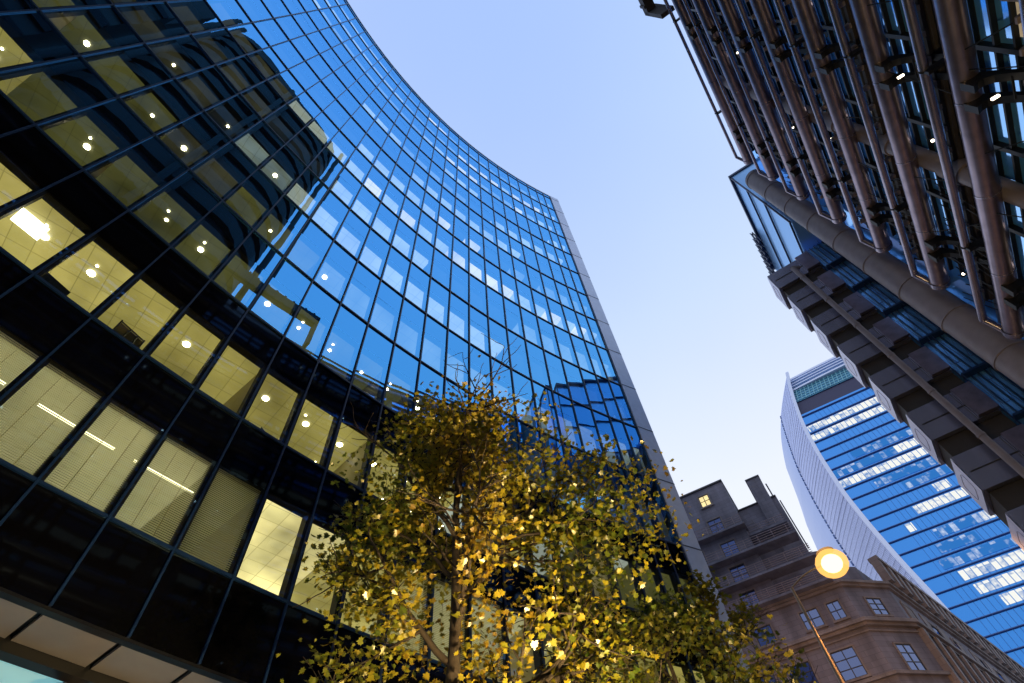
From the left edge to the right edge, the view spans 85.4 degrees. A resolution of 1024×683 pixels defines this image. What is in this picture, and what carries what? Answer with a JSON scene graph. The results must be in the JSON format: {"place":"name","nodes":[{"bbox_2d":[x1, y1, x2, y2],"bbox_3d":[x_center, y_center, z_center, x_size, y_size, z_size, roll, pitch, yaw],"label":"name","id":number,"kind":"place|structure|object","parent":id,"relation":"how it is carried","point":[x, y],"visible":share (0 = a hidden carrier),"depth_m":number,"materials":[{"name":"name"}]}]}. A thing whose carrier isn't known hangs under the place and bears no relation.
{"place":"outdoors","nodes":[
{"label":"outdoors","id":0,"kind":"place"},
{"bbox_2d":[42,273,70,295],"bbox_3d":[-11.220,-1.155,13.319,0.070,1.090,0.660,-25,-59,12],"label":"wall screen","id":1,"kind":"object","parent":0,"point":[52,280],"depth_m":13.66,"materials":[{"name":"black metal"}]},
{"bbox_2d":[347,0,833,551],"label":"sky","id":2,"kind":"structure","parent":0,"point":[602,108],"materials":[{"name":"blue"}]},
{"bbox_2d":[680,475,1023,682],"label":"stone corner building","id":3,"kind":"structure","parent":0,"point":[894,626],"depth_m":51.62,"materials":[{"name":"brown stone"}]},
{"bbox_2d":[697,493,713,509],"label":"window","id":4,"kind":"structure","parent":3,"relation":"in","point":[704,500],"depth_m":63.88,"materials":[{"name":"beige glass"}]},
{"bbox_2d":[706,516,725,533],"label":"window","id":5,"kind":"structure","parent":3,"relation":"in","point":[717,519],"depth_m":61.26,"materials":[{"name":"blue glass"}]},
{"bbox_2d":[718,538,740,556],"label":"window","id":6,"kind":"structure","parent":3,"relation":"in","point":[732,541],"depth_m":58.63,"materials":[{"name":"blue glass"}]},
{"bbox_2d":[727,561,750,582],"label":"window","id":7,"kind":"structure","parent":3,"relation":"in","point":[738,566],"depth_m":56.26,"materials":[{"name":"blue glass"}]},
{"bbox_2d":[737,587,760,605],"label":"window","id":8,"kind":"structure","parent":3,"relation":"in","point":[752,590],"depth_m":54.05,"materials":[{"name":"blue glass"}]},
{"bbox_2d":[754,622,779,649],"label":"window","id":9,"kind":"structure","parent":3,"relation":"in","point":[760,644],"depth_m":50.67,"materials":[{"name":"blue glass"}]},
{"bbox_2d":[761,673,777,682],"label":"window","id":10,"kind":"structure","parent":3,"relation":"in","point":[773,680],"depth_m":48.12,"materials":[{"name":"blue glass"}]},
{"bbox_2d":[787,659,820,682],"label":"window","id":11,"kind":"structure","parent":3,"relation":"in","point":[806,669],"depth_m":47.13,"materials":[{"name":"blue glass"}]},
{"bbox_2d":[797,606,827,633],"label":"window","id":12,"kind":"structure","parent":3,"relation":"in","point":[814,614],"depth_m":49.73,"materials":[{"name":"blue glass"}]},
{"bbox_2d":[823,598,850,623],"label":"window","id":13,"kind":"structure","parent":3,"relation":"in","point":[837,613],"depth_m":49.21,"materials":[{"name":"blue glass"}]},
{"bbox_2d":[828,644,871,682],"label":"window","id":14,"kind":"structure","parent":3,"relation":"in","point":[847,660],"depth_m":46.03,"materials":[{"name":"blue glass"}]},
{"bbox_2d":[863,596,894,616],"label":"window","id":15,"kind":"structure","parent":3,"relation":"in","point":[877,606],"depth_m":49.16,"materials":[{"name":"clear glass"}]},
{"bbox_2d":[899,601,919,620],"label":"window","id":16,"kind":"structure","parent":3,"relation":"in","point":[900,602],"depth_m":50.73,"materials":[{"name":"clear glass"}]},
{"bbox_2d":[892,642,928,669],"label":"window","id":17,"kind":"structure","parent":3,"relation":"in","point":[906,650],"depth_m":45.58,"materials":[{"name":"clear glass"}]},
{"bbox_2d":[926,620,943,637],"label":"window","id":18,"kind":"structure","parent":3,"relation":"in","point":[936,630],"depth_m":53.21,"materials":[{"name":"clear glass"}]},
{"bbox_2d":[949,637,967,654],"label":"window","id":19,"kind":"structure","parent":3,"relation":"in","point":[954,642],"depth_m":54.98,"materials":[{"name":"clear glass"}]},
{"bbox_2d":[972,653,988,669],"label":"window","id":20,"kind":"structure","parent":3,"relation":"in","point":[981,661],"depth_m":57.48,"materials":[{"name":"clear glass"}]},
{"bbox_2d":[992,668,1005,680],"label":"window","id":21,"kind":"structure","parent":3,"relation":"in","point":[999,674],"depth_m":59.29,"materials":[{"name":"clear glass"}]},
{"label":"ground","id":22,"kind":"structure","parent":0,"visible":0},
{"bbox_2d":[0,0,750,682],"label":"curved glass office","id":23,"kind":"structure","parent":22,"relation":"on","point":[296,230],"depth_m":18.26,"materials":[{"name":"blue glass"}]},
{"bbox_2d":[113,320,144,347],"bbox_3d":[-10.321,0.115,14.592,0.266,1.686,0.827,-26,-59,12],"label":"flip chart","id":24,"kind":"object","parent":23,"relation":"on","point":[124,330],"visible":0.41,"depth_m":15.11,"materials":[{"name":"brown"}]},
{"bbox_2d":[276,333,702,682],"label":"plane tree","id":25,"kind":"object","parent":22,"relation":"on","point":[464,437],"visible":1,"depth_m":10.32,"materials":[{"name":"green plant"}]},
{"bbox_2d":[515,572,816,682],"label":"plane tree","id":26,"kind":"object","parent":22,"relation":"on","point":[690,620],"visible":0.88,"depth_m":12.68,"materials":[{"name":"green plant"}]},
{"bbox_2d":[678,566,817,682],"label":"plane tree","id":27,"kind":"object","parent":22,"relation":"on","point":[705,593],"visible":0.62,"depth_m":22.28,"materials":[{"name":"green plant"}]},
{"bbox_2d":[790,546,848,682],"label":"street lamp","id":28,"kind":"object","parent":22,"relation":"on","point":[830,562],"visible":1,"depth_m":27.39,"materials":[{"name":"yellow"}]},
{"bbox_2d":[638,0,1023,550],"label":"building","id":29,"kind":"structure","parent":22,"relation":"on","point":[877,181],"depth_m":27.63,"materials":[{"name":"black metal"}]},
{"bbox_2d":[780,357,1023,666],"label":"flared skyscraper","id":30,"kind":"structure","parent":22,"relation":"on","point":[869,475],"depth_m":163.89,"materials":[{"name":"blue glass"}]},
{"bbox_2d":[993,298,1000,323],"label":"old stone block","id":31,"kind":"structure","parent":22,"relation":"on","point":[997,312],"depth_m":34.47,"materials":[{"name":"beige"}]}
]}

